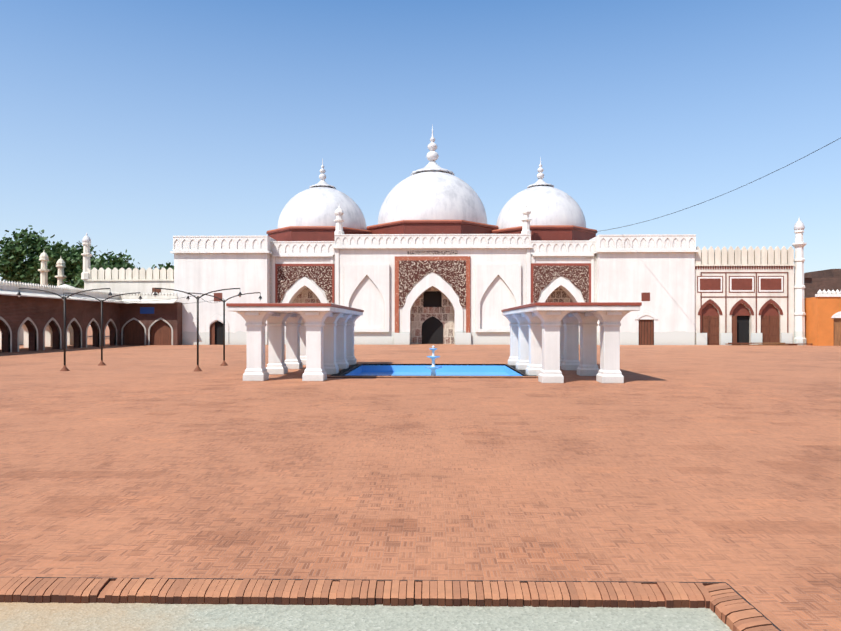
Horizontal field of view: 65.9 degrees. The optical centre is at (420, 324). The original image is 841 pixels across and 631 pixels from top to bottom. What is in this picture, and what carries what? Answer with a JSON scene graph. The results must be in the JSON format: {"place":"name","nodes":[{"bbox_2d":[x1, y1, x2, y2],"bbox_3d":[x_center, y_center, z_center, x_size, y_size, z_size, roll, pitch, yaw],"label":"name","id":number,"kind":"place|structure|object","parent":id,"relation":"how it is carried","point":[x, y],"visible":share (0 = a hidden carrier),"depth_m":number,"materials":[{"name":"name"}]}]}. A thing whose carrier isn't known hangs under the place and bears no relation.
{"place":"outdoors","nodes":[
{"label":"outdoors","id":0,"kind":"place"},
{"bbox_2d":[38,233,91,285],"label":"minarets","id":1,"kind":"object","parent":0,"point":[60,263],"visible":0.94,"depth_m":70.37,"materials":[{"name":"paint"}]},
{"bbox_2d":[0,595,731,630],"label":"concrete slab","id":2,"kind":"structure","parent":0,"point":[22,616],"depth_m":3.73,"materials":[{"name":"concrete"}]},
{"bbox_2d":[0,577,780,630],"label":"kerb bricks","id":3,"kind":"object","parent":2,"relation":"on","point":[729,606],"visible":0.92,"depth_m":3.94,"materials":[{"name":"orange brick"}]},
{"bbox_2d":[0,326,840,630],"bbox_3d":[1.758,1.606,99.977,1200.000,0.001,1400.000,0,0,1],"label":"ground","id":4,"kind":"structure","parent":0,"point":[692,464],"depth_m":7.14,"materials":[{"name":"brick"}]},
{"bbox_2d":[0,225,54,284],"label":"tree","id":5,"kind":"object","parent":4,"relation":"on","point":[13,265],"visible":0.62,"depth_m":80.68,"materials":[{"name":"green plant"}]},
{"bbox_2d":[26,240,102,285],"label":"tree","id":6,"kind":"object","parent":4,"relation":"on","point":[69,255],"visible":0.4,"depth_m":79.12,"materials":[{"name":"green plant"}]},
{"bbox_2d":[17,288,111,370],"bbox_3d":[-12.298,0.171,22.427,3.246,2.869,0.320,0,0,1],"label":"post","id":7,"kind":"object","parent":4,"relation":"on","point":[64,368],"visible":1,"depth_m":22.40,"materials":[{"name":"grey metal"}]},
{"bbox_2d":[65,138,839,303],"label":"power line","id":8,"kind":"object","parent":7,"relation":"on","point":[595,231],"visible":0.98,"depth_m":35.71,"materials":[{"name":"grey metal"}]},
{"bbox_2d":[0,267,181,351],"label":"arcade","id":9,"kind":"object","parent":4,"relation":"on","point":[34,323],"visible":0.92,"depth_m":49.60,"materials":[{"name":"brick"}]},
{"bbox_2d":[0,280,177,303],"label":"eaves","id":10,"kind":"object","parent":9,"relation":"on","point":[8,287],"visible":0.94,"depth_m":44.18,"materials":[{"name":"paint"}]},
{"bbox_2d":[140,307,153,313],"bbox_3d":[-21.226,-1.094,50.384,1.100,0.500,0.030,0,0,1],"label":"sign","id":11,"kind":"object","parent":9,"relation":"attached to","point":[146,310],"visible":0.93,"depth_m":50.37,"materials":[{"name":"blue"}]},
{"bbox_2d":[59,258,125,288],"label":"tree","id":12,"kind":"object","parent":4,"relation":"on","point":[76,282],"visible":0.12,"depth_m":69.81,"materials":[{"name":"green plant"}]},
{"bbox_2d":[61,292,141,365],"bbox_3d":[-12.540,0.171,25.532,3.249,2.869,0.320,0,0,1],"label":"post","id":13,"kind":"object","parent":4,"relation":"on","point":[101,363],"visible":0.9,"depth_m":25.50,"materials":[{"name":"grey metal"}]},
{"bbox_2d":[81,249,140,270],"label":"tree","id":14,"kind":"object","parent":4,"relation":"on","point":[118,262],"visible":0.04,"depth_m":79.66,"materials":[{"name":"green plant"}]},
{"bbox_2d":[151,262,173,269],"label":"tree","id":15,"kind":"object","parent":4,"relation":"on","point":[167,266],"visible":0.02,"depth_m":86.11,"materials":[{"name":"green plant"}]},
{"bbox_2d":[153,288,241,370],"bbox_3d":[-7.669,0.171,22.340,3.048,2.869,0.320,0,0,1],"label":"post","id":16,"kind":"object","parent":4,"relation":"on","point":[197,368],"visible":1,"depth_m":22.32,"materials":[{"name":"grey metal"}]},
{"bbox_2d":[186,292,261,365],"bbox_3d":[-7.701,0.171,25.441,3.046,2.869,0.320,0,0,1],"label":"post","id":17,"kind":"object","parent":4,"relation":"on","point":[224,363],"visible":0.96,"depth_m":25.41,"materials":[{"name":"grey metal"}]},
{"bbox_2d":[226,303,363,380],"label":"pavilion","id":18,"kind":"structure","parent":4,"relation":"on","point":[320,341],"depth_m":20.81,"materials":[{"name":"white paint"}]},
{"bbox_2d":[327,363,537,377],"bbox_3d":[0.453,1.596,22.837,6.463,0.060,6.680,0,0,1],"label":"pool rim","id":19,"kind":"object","parent":4,"relation":"on","point":[342,373],"visible":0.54,"depth_m":19.71,"materials":[{"name":"grey"}]},
{"bbox_2d":[346,364,522,375],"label":"pool water","id":20,"kind":"structure","parent":4,"relation":"in","point":[422,370],"depth_m":25.75,"materials":[{"name":"blue liquid"}]},
{"bbox_2d":[425,345,441,375],"bbox_3d":[0.452,1.305,22.837,0.638,1.162,0.638,0,0,1],"label":"fountain","id":21,"kind":"object","parent":20,"relation":"on","point":[433,367],"visible":0.9,"depth_m":22.77,"materials":[{"name":"white stone"}]},
{"bbox_2d":[501,302,641,382],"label":"pavilion","id":22,"kind":"structure","parent":4,"relation":"on","point":[544,341],"depth_m":19.63,"materials":[{"name":"white paint"}]},
{"bbox_2d":[695,246,794,344],"bbox_3d":[25.348,-2.259,53.616,7.730,7.730,6.120,0,0,1],"label":"annex","id":23,"kind":"object","parent":4,"relation":"on","point":[743,295],"visible":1,"depth_m":50.68,"materials":[{"name":"paint"}]},
{"bbox_2d":[726,343,812,345],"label":"steps","id":24,"kind":"structure","parent":4,"relation":"on","point":[773,344],"depth_m":49.73,"materials":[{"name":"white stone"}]},
{"bbox_2d":[792,218,806,343],"bbox_3d":[29.589,-3.444,50.696,0.961,10.100,0.961,0,0,-21],"label":"minaret","id":25,"kind":"object","parent":4,"relation":"on","point":[799,244],"visible":0.96,"depth_m":50.42,"materials":[{"name":"paint"}]},
{"bbox_2d":[0,0,840,325],"label":"sky","id":26,"kind":"structure","parent":0,"point":[135,126],"materials":[{"name":"blue"}]},
{"bbox_2d":[170,234,698,344],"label":"mosque walls","id":27,"kind":"structure","parent":0,"point":[660,268],"depth_m":51.68,"materials":[{"name":"white paint"}]},
{"bbox_2d":[266,124,596,240],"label":"domes","id":28,"kind":"structure","parent":27,"relation":"on","point":[432,196],"depth_m":54.79,"materials":[{"name":"paint"}]},
{"bbox_2d":[210,251,653,344],"bbox_3d":[0.814,-2.154,52.275,35.080,7.520,2.618,0,0,1],"label":"mosque decor","id":29,"kind":"object","parent":27,"relation":"attached to","point":[432,315],"visible":0.81,"depth_m":51.92,"materials":[{"name":"brown stone"}]},
{"bbox_2d":[804,269,840,345],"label":"orange building","id":30,"kind":"structure","parent":0,"point":[822,294],"depth_m":49.26,"materials":[{"name":"paint"}]}
]}

